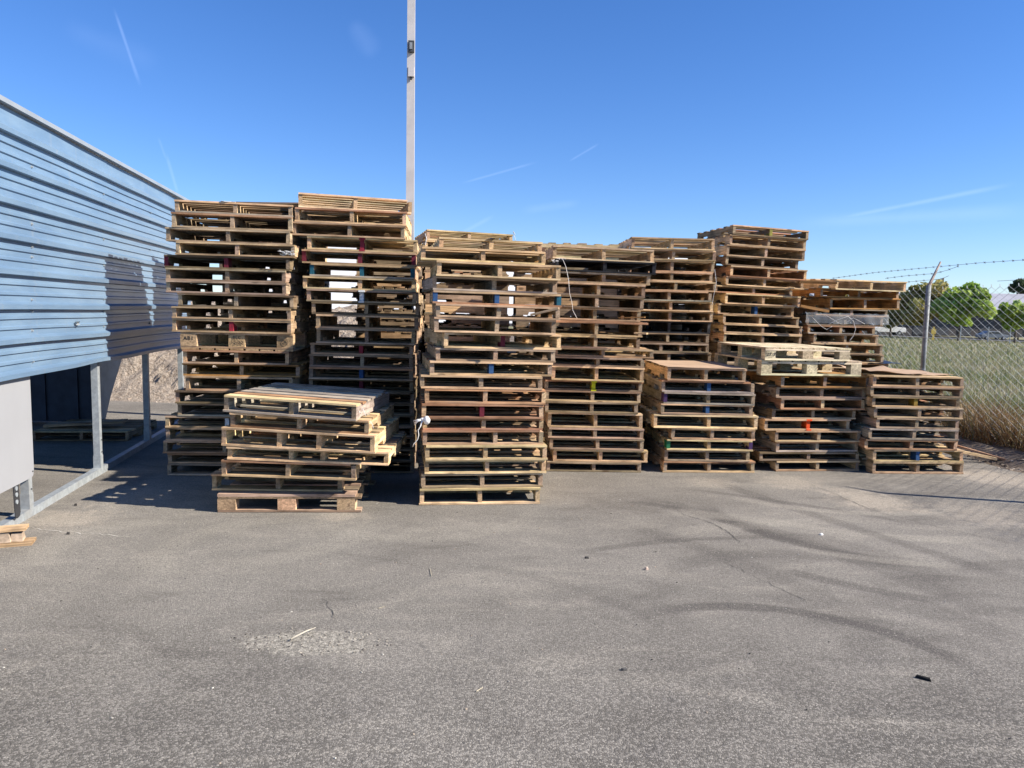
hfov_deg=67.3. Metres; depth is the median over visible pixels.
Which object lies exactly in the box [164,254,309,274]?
wooden pallet
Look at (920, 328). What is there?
bay door
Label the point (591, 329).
wooden pallet
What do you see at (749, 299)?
wooden pallet
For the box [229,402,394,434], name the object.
wooden pallet
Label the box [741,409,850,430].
wooden pallet
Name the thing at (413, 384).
wooden pallet
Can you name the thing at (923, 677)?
rubber scrap
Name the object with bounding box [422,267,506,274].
wooden pallet
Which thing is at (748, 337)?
wooden pallet
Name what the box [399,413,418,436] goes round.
wooden pallet
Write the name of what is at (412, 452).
wooden pallet
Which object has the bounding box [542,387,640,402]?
wooden pallet
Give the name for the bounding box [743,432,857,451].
wooden pallet
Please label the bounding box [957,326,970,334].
bay door
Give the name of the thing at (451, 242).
wooden pallet
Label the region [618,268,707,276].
wooden pallet
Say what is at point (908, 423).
wooden pallet
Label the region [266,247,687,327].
box trailer
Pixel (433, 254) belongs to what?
wooden pallet
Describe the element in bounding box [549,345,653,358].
wooden pallet
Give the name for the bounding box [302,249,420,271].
wooden pallet
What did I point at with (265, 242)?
wooden pallet
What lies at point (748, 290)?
wooden pallet
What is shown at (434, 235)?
wooden pallet
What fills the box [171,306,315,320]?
wooden pallet
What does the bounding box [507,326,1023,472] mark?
ground
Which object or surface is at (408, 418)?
wooden pallet
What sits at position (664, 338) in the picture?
wooden pallet
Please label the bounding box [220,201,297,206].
wooden pallet
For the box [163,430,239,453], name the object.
wooden pallet
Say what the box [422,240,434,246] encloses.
wooden pallet
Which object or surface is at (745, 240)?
wooden pallet
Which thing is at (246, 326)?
wooden pallet
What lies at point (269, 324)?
wooden pallet
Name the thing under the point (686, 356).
wooden pallet
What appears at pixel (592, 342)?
wooden pallet
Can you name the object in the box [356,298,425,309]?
wooden pallet
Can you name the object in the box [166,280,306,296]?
wooden pallet
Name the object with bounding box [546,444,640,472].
wooden pallet
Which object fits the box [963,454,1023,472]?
bark litter
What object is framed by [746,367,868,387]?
wooden pallet
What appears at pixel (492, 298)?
wooden pallet
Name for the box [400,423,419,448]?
wooden pallet
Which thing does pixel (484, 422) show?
wooden pallet
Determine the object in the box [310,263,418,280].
wooden pallet
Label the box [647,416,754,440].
wooden pallet
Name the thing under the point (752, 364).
wooden pallet
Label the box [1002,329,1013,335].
bay door
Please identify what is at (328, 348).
wooden pallet
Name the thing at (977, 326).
long building
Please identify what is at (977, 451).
loose board
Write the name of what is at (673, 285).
wooden pallet
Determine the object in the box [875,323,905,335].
pickup truck
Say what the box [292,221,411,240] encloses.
wooden pallet
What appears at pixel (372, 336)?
wooden pallet
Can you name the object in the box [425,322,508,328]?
wooden pallet
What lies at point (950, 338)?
road
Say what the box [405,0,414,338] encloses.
light pole
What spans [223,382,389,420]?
wooden pallet
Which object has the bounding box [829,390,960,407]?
wooden pallet
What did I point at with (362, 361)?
wooden pallet
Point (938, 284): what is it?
leafy tree
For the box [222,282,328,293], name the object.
wooden pallet
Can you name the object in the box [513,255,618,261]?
wooden pallet
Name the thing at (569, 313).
wooden pallet
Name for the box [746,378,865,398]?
wooden pallet
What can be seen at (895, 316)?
leafy tree
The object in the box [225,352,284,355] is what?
wooden pallet
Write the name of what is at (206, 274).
wooden pallet
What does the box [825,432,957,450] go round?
wooden pallet
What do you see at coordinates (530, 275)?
wooden pallet
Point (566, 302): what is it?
wooden pallet
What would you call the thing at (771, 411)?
wooden pallet
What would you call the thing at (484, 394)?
wooden pallet
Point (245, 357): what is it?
wooden pallet
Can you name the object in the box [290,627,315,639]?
wood splinter
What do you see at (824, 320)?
wooden pallet
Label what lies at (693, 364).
cardboard sheet
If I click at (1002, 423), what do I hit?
dry grass
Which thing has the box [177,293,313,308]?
wooden pallet
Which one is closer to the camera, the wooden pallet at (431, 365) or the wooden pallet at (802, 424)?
the wooden pallet at (431, 365)
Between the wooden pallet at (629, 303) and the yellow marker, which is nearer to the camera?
the wooden pallet at (629, 303)
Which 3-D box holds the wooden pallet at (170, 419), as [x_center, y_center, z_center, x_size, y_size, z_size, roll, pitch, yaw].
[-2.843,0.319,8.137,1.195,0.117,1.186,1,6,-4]
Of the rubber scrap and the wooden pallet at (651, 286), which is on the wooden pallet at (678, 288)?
the wooden pallet at (651, 286)
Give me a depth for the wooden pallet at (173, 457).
7.63 m
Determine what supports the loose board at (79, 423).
on the wooden pallet at (129, 429)
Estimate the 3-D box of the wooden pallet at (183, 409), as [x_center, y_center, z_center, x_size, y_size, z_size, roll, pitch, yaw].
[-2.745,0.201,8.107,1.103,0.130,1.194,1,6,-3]
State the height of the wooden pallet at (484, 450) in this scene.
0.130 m
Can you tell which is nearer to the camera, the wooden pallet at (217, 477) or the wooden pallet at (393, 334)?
the wooden pallet at (217, 477)
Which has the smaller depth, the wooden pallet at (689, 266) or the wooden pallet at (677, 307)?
the wooden pallet at (689, 266)
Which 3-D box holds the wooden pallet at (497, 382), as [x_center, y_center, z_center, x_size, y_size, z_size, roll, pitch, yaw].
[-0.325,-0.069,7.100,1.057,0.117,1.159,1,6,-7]
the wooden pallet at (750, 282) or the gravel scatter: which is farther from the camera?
the wooden pallet at (750, 282)
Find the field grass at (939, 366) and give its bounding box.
[854,335,1023,437]
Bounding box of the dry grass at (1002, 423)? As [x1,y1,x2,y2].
[923,390,1023,451]
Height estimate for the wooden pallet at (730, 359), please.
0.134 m
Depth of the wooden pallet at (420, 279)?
8.98 m
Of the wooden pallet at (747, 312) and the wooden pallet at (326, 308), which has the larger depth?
the wooden pallet at (747, 312)
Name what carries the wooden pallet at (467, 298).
on the wooden pallet at (456, 309)
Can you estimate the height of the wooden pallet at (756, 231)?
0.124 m
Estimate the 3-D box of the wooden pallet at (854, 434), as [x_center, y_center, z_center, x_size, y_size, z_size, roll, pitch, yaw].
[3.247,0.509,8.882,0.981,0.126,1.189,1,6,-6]
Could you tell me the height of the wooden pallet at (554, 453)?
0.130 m
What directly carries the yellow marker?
on the ground at (1008, 454)
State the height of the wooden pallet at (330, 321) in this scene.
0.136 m
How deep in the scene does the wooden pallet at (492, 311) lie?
6.52 m
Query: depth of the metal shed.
6.82 m
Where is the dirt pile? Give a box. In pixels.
[110,299,363,402]
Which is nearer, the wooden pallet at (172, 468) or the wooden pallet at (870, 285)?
the wooden pallet at (172, 468)
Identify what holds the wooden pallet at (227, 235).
on the wooden pallet at (215, 248)
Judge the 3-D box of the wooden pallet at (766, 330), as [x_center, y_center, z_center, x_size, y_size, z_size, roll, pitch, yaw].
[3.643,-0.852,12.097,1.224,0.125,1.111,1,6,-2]
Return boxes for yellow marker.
[931,327,935,339]
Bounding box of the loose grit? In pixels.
[230,628,391,654]
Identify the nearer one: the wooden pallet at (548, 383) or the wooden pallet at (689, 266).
the wooden pallet at (548, 383)
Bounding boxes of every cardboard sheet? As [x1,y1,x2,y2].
[646,360,744,368]
[833,364,926,373]
[892,368,953,374]
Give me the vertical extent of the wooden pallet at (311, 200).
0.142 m
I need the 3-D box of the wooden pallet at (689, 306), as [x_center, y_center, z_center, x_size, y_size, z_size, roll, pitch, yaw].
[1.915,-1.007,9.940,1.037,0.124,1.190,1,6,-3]
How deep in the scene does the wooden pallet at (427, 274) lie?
9.13 m
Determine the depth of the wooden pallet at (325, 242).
7.79 m
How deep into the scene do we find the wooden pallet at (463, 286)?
9.18 m
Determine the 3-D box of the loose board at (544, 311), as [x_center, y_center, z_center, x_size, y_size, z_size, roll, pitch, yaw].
[0.269,-0.599,6.362,0.238,0.020,0.035,-12,3,11]
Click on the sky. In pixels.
(890, 133)
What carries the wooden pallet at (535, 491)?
on the asphalt yard at (136, 657)
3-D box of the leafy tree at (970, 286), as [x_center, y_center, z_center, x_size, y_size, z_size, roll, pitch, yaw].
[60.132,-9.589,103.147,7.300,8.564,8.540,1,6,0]
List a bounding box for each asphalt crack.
[33,527,127,536]
[814,485,1013,543]
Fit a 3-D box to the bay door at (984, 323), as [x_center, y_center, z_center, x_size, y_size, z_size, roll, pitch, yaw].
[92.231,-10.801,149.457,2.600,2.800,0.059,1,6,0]
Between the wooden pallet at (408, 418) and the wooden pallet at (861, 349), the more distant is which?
the wooden pallet at (861, 349)
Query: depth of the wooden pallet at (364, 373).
7.78 m
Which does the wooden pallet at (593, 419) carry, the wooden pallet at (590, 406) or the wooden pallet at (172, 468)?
the wooden pallet at (590, 406)
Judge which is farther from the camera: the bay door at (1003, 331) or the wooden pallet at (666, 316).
the bay door at (1003, 331)
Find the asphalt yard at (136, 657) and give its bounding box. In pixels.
[0,401,1023,767]
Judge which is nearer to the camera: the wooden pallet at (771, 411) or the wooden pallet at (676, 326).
the wooden pallet at (771, 411)
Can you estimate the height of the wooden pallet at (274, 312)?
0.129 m
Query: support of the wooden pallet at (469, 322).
on the wooden pallet at (442, 324)
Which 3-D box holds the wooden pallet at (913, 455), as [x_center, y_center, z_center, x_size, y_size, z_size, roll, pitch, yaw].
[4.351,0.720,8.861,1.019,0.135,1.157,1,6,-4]
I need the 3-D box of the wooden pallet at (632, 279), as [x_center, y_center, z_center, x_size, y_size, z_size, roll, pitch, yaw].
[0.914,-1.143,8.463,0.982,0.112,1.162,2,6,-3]
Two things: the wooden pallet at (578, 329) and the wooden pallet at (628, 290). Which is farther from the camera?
the wooden pallet at (578, 329)
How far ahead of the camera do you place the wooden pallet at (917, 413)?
8.32 m
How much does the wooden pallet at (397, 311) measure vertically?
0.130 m
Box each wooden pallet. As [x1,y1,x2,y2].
[0,524,35,547]
[32,419,156,440]
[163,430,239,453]
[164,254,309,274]
[165,227,306,248]
[165,267,309,284]
[165,410,246,427]
[165,419,242,441]
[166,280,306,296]
[167,445,241,463]
[167,455,226,475]
[171,212,298,236]
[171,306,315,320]
[172,318,316,333]
[174,199,294,224]
[174,379,308,403]
[175,241,302,260]
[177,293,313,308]
[177,395,257,416]
[182,347,310,364]
[182,358,316,376]
[185,367,315,390]
[211,464,350,491]
[218,252,326,261]
[219,240,327,247]
[219,264,307,271]
[219,326,310,337]
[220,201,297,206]
[220,303,310,315]
[221,314,315,326]
[221,416,399,453]
[221,449,376,480]
[222,272,329,284]
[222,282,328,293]
[223,293,325,304]
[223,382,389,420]
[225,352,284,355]
[226,431,406,465]
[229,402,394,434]
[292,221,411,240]
[295,207,411,233]
[298,192,411,216]
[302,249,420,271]
[303,276,419,291]
[306,289,422,304]
[307,236,419,253]
[309,350,420,368]
[309,361,420,380]
[309,370,419,392]
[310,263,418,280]
[310,339,417,355]
[311,301,421,316]
[315,314,423,330]
[316,328,421,344]
[322,381,419,403]
[351,287,423,298]
[354,331,423,342]
[354,342,423,351]
[354,350,424,362]
[355,267,424,278]
[355,276,423,288]
[355,309,424,320]
[356,259,424,267]
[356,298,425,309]
[356,319,427,331]
[357,244,427,257]
[369,448,417,472]
[372,432,419,460]
[380,402,418,425]
[389,396,416,414]
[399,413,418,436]
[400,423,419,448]
[415,229,512,243]
[416,246,545,266]
[417,450,542,488]
[418,413,542,444]
[419,365,542,389]
[419,389,543,418]
[419,402,543,429]
[419,475,540,504]
[420,438,545,473]
[421,282,508,292]
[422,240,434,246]
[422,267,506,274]
[422,271,508,284]
[422,276,557,293]
[422,293,508,303]
[422,333,510,344]
[422,342,506,352]
[422,352,552,375]
[422,435,547,459]
[423,313,509,325]
[424,303,507,315]
[424,328,560,349]
[424,377,545,404]
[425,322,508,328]
[427,342,555,362]
[429,290,561,306]
[429,315,555,334]
[430,237,542,251]
[430,260,560,280]
[432,303,559,319]
[511,315,618,328]
[512,273,616,285]
[512,326,618,339]
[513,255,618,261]
[513,267,616,274]
[513,297,618,307]
[513,308,617,318]
[514,285,616,294]
[514,336,614,350]
[514,364,619,371]
[538,245,654,264]
[538,397,638,413]
[541,295,643,309]
[542,242,619,250]
[542,372,642,391]
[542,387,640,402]
[542,429,643,450]
[543,407,642,428]
[543,414,643,438]
[544,441,647,462]
[546,356,643,367]
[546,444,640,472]
[547,259,656,274]
[547,282,645,297]
[548,335,639,349]
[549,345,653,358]
[550,364,644,381]
[552,271,650,285]
[552,307,640,321]
[556,319,642,336]
[617,260,714,272]
[617,271,712,282]
[617,278,705,287]
[617,286,709,296]
[617,290,711,301]
[617,310,713,321]
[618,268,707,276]
[618,281,716,291]
[618,321,710,333]
[619,237,714,250]
[619,249,715,260]
[620,341,708,352]
[633,348,711,360]
[637,333,708,343]
[637,334,715,340]
[638,403,758,428]
[640,392,753,415]
[641,305,686,314]
[641,314,703,323]
[642,322,715,330]
[642,383,755,405]
[643,300,712,311]
[643,372,754,393]
[643,433,749,461]
[643,444,754,472]
[644,296,704,305]
[644,360,746,381]
[645,424,752,450]
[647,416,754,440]
[682,285,791,295]
[690,348,792,364]
[697,225,808,239]
[701,331,801,343]
[701,341,797,353]
[702,323,802,334]
[704,276,803,289]
[704,314,798,325]
[706,244,805,260]
[707,255,798,269]
[710,234,806,249]
[711,293,800,306]
[712,265,807,280]
[713,303,793,316]
[714,311,785,317]
[716,328,769,331]
[727,363,792,365]
[734,398,855,418]
[740,390,864,409]
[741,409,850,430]
[741,443,858,460]
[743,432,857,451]
[745,421,860,441]
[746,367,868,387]
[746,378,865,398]
[750,454,859,470]
[778,314,883,326]
[778,324,874,334]
[781,288,898,298]
[781,308,887,316]
[787,298,900,309]
[787,340,882,354]
[788,332,878,343]
[789,279,906,291]
[821,354,883,362]
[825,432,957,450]
[827,377,963,397]
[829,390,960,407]
[832,363,888,370]
[832,367,963,387]
[832,415,958,440]
[834,399,963,418]
[837,406,959,429]
[838,453,963,473]
[842,441,964,462]
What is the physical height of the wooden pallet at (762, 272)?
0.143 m
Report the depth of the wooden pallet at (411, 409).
7.99 m
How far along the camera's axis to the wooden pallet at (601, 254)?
8.09 m
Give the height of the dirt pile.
2.392 m
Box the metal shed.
[0,95,191,525]
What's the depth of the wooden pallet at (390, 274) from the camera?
8.96 m
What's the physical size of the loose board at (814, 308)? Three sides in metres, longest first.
0.376 x 0.056 x 0.036 m
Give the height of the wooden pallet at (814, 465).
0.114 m
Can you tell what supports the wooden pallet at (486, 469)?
on the wooden pallet at (538, 477)
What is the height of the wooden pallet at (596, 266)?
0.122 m
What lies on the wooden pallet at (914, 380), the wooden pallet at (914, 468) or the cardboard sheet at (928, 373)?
the cardboard sheet at (928, 373)
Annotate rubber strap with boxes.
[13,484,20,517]
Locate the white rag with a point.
(426, 420)
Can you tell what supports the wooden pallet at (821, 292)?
on the wooden pallet at (859, 303)
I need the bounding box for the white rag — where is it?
[413,416,429,445]
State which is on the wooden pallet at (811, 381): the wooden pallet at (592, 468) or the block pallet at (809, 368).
the block pallet at (809, 368)
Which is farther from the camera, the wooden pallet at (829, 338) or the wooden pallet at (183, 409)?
the wooden pallet at (829, 338)
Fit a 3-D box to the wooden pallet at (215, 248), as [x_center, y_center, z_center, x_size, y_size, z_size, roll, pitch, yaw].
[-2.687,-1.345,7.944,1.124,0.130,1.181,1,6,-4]
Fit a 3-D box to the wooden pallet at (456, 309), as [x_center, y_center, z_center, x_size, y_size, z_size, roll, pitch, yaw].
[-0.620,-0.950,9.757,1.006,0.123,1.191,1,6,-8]
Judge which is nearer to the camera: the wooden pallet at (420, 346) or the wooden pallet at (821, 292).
the wooden pallet at (420, 346)
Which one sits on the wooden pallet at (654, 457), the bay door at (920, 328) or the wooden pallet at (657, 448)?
the wooden pallet at (657, 448)
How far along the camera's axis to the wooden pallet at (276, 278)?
9.20 m
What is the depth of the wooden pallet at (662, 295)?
9.50 m
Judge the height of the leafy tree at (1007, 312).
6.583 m
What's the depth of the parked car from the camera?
125.69 m
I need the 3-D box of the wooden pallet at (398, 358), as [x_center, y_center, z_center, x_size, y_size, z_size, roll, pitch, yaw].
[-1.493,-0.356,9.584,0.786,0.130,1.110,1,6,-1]
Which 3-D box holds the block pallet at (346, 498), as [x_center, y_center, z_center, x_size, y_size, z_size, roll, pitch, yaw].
[-1.855,0.916,6.847,1.156,0.150,1.153,1,6,-4]
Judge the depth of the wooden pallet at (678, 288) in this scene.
10.69 m
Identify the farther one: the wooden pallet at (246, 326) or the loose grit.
the wooden pallet at (246, 326)
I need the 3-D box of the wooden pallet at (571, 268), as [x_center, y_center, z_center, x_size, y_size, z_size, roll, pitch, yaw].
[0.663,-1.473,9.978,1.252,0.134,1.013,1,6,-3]
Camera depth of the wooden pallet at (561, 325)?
9.57 m
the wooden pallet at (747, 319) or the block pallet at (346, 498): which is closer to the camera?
the block pallet at (346, 498)
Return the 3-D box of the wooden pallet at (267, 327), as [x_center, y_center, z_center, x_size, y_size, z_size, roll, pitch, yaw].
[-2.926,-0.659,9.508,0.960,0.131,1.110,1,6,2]
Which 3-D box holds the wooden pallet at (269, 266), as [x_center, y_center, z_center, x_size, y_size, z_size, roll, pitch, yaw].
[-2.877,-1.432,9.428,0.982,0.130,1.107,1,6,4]
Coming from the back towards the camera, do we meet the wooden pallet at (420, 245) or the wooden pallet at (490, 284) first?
the wooden pallet at (420, 245)
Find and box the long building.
[797,292,1023,336]
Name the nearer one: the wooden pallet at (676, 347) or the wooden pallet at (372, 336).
the wooden pallet at (372, 336)
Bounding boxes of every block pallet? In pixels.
[180,331,316,351]
[217,466,375,511]
[714,353,861,375]
[717,342,850,360]
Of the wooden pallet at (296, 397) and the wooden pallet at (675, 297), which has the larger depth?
the wooden pallet at (675, 297)
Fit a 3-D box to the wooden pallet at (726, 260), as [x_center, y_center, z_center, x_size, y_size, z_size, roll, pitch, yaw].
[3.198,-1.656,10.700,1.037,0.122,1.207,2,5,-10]
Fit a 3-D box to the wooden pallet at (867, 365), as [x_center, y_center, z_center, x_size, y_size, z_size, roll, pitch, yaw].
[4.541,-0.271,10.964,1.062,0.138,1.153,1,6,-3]
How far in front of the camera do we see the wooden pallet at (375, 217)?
7.76 m
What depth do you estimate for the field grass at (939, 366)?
29.05 m
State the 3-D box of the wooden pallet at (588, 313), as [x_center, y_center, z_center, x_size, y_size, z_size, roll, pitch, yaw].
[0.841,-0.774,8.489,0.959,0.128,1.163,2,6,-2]
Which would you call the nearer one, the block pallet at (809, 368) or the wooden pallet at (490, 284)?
the wooden pallet at (490, 284)
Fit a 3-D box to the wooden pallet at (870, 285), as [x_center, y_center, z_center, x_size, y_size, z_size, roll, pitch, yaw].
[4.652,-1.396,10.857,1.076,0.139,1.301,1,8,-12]
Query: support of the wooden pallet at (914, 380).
on the wooden pallet at (913, 391)
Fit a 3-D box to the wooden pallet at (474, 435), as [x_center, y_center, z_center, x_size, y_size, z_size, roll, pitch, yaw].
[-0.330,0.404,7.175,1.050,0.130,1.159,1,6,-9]
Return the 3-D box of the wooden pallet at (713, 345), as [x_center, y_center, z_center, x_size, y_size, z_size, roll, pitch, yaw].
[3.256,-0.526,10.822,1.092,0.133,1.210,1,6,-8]
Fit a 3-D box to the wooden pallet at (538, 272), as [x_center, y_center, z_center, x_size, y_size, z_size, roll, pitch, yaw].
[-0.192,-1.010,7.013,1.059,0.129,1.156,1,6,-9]
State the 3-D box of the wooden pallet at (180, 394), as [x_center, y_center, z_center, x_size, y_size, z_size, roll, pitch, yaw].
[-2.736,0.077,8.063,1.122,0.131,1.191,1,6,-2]
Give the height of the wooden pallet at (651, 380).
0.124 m
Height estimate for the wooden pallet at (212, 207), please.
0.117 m
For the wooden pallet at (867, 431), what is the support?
on the wooden pallet at (863, 443)
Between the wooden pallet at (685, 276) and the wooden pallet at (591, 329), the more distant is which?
the wooden pallet at (685, 276)
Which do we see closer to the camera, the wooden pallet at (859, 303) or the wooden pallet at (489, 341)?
the wooden pallet at (489, 341)
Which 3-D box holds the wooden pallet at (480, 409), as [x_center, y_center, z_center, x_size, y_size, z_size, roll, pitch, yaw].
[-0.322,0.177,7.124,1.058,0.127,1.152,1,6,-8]
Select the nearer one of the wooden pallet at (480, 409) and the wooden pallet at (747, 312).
the wooden pallet at (480, 409)
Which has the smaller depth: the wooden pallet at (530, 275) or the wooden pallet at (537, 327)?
the wooden pallet at (537, 327)
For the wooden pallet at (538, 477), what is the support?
on the wooden pallet at (535, 491)
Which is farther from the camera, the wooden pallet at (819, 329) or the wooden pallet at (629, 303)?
the wooden pallet at (819, 329)
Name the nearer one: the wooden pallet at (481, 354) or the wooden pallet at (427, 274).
the wooden pallet at (481, 354)
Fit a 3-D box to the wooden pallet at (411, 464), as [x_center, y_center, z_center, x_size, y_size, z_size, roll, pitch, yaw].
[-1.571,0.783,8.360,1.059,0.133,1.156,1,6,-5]
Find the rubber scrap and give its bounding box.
[915,674,930,681]
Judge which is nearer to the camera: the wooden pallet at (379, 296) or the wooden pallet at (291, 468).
the wooden pallet at (291, 468)
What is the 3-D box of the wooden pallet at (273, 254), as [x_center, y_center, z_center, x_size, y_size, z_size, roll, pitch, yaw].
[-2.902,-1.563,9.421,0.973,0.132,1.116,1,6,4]
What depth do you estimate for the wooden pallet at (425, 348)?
9.23 m
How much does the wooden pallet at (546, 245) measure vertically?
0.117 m
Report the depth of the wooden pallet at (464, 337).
9.21 m
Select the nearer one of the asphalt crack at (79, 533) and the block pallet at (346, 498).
the asphalt crack at (79, 533)
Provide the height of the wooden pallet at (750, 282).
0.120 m
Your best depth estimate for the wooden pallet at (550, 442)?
8.16 m
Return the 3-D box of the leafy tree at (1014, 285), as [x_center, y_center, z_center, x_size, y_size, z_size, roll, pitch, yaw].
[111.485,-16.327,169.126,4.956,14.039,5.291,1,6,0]
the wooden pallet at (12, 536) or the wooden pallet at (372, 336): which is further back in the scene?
the wooden pallet at (372, 336)
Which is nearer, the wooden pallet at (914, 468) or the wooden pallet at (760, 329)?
the wooden pallet at (914, 468)
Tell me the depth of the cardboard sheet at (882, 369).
8.49 m
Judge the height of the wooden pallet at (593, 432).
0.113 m
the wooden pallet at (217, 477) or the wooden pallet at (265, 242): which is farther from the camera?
the wooden pallet at (265, 242)
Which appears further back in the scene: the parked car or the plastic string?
the parked car
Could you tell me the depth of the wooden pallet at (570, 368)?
9.61 m
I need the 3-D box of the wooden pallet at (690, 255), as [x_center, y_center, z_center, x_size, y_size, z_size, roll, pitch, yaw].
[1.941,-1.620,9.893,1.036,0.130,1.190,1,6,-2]
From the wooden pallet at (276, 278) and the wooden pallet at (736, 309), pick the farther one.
the wooden pallet at (736, 309)
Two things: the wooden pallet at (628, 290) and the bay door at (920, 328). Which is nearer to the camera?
the wooden pallet at (628, 290)
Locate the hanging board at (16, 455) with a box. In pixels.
[0,376,33,493]
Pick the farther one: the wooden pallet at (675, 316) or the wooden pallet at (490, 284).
the wooden pallet at (675, 316)
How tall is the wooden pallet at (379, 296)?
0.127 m
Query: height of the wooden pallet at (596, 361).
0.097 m
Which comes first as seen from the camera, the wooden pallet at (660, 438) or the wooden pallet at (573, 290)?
the wooden pallet at (660, 438)
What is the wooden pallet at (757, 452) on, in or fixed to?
on the wooden pallet at (814, 465)
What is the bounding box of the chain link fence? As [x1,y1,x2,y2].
[796,259,1023,446]
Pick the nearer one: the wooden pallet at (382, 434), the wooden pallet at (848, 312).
the wooden pallet at (382, 434)
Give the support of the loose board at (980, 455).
on the ground at (1008, 454)
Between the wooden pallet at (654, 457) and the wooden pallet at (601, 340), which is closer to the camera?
the wooden pallet at (654, 457)
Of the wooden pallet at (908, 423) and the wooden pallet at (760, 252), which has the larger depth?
the wooden pallet at (760, 252)
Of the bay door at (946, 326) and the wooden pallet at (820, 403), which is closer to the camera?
the wooden pallet at (820, 403)
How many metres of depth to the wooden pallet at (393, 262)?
8.95 m
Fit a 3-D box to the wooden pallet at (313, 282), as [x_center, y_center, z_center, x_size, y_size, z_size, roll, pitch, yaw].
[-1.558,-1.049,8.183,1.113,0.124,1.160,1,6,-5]
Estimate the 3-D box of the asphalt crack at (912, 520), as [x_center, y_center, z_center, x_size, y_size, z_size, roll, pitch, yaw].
[3.279,1.104,6.714,0.267,0.001,2.182,-1,6,-22]
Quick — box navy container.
[30,359,121,420]
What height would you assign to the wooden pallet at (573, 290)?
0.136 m
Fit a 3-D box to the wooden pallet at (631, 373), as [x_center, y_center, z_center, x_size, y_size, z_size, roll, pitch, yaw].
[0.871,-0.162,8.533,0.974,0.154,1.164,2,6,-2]
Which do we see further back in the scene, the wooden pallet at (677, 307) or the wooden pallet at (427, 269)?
the wooden pallet at (677, 307)
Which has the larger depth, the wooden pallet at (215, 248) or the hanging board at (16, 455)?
the wooden pallet at (215, 248)
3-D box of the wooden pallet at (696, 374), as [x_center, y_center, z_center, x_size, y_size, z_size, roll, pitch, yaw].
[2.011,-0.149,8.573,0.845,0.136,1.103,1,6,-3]
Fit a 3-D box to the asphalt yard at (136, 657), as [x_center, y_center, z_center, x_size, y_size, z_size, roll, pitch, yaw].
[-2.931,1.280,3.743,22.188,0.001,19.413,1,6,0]
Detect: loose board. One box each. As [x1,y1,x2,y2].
[43,419,127,426]
[530,307,558,315]
[556,320,647,324]
[799,281,836,283]
[799,305,829,312]
[957,445,1006,459]
[963,451,996,459]
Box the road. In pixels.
[882,335,1021,341]
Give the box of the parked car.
[975,331,1008,339]
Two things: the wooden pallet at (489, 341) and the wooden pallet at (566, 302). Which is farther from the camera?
the wooden pallet at (566, 302)
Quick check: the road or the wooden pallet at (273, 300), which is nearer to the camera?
the wooden pallet at (273, 300)
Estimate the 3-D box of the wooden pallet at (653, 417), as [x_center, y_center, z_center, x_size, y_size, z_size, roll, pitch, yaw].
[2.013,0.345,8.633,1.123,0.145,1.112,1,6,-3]
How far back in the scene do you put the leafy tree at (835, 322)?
119.72 m
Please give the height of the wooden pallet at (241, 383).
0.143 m
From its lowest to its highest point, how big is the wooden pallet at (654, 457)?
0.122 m
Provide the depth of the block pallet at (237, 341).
7.48 m
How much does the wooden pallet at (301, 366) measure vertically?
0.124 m
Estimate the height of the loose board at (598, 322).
0.022 m
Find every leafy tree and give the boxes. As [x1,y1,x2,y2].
[808,295,853,330]
[870,309,903,336]
[894,279,948,336]
[929,280,997,340]
[994,299,1023,342]
[1008,278,1023,339]
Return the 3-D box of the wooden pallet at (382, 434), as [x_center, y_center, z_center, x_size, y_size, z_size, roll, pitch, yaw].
[-1.695,0.401,6.683,1.252,0.152,1.096,3,6,2]
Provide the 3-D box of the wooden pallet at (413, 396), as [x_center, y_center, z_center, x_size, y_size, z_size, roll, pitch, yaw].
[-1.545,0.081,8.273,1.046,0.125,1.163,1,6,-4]
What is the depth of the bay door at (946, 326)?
149.46 m
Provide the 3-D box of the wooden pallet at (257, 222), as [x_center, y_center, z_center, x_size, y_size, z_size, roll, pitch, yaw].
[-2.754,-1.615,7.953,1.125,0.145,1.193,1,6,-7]
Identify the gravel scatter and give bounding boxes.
[1,496,1011,765]
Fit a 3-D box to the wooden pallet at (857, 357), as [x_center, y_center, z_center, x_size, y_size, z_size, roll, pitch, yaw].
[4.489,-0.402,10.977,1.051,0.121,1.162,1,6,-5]
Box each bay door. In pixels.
[913,325,922,333]
[935,320,948,334]
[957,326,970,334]
[979,321,993,332]
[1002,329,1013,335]
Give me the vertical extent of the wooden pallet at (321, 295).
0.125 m
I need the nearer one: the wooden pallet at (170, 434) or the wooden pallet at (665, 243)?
the wooden pallet at (170, 434)
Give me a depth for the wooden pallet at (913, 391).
8.28 m
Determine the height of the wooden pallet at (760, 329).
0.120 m
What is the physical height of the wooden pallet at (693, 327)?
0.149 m
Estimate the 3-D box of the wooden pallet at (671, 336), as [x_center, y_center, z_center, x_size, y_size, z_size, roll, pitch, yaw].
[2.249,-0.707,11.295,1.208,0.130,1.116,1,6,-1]
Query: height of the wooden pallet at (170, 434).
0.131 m
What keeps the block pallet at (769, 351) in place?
on the block pallet at (809, 368)
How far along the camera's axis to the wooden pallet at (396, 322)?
8.99 m
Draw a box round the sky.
[0,0,1023,293]
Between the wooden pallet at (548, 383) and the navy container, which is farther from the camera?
the navy container
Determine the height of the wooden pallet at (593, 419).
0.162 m
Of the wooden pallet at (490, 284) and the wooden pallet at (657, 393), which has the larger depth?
the wooden pallet at (657, 393)
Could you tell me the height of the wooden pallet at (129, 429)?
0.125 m
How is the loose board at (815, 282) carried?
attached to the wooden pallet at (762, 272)
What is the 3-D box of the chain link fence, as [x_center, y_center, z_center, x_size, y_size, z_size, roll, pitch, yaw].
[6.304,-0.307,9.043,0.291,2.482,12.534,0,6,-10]

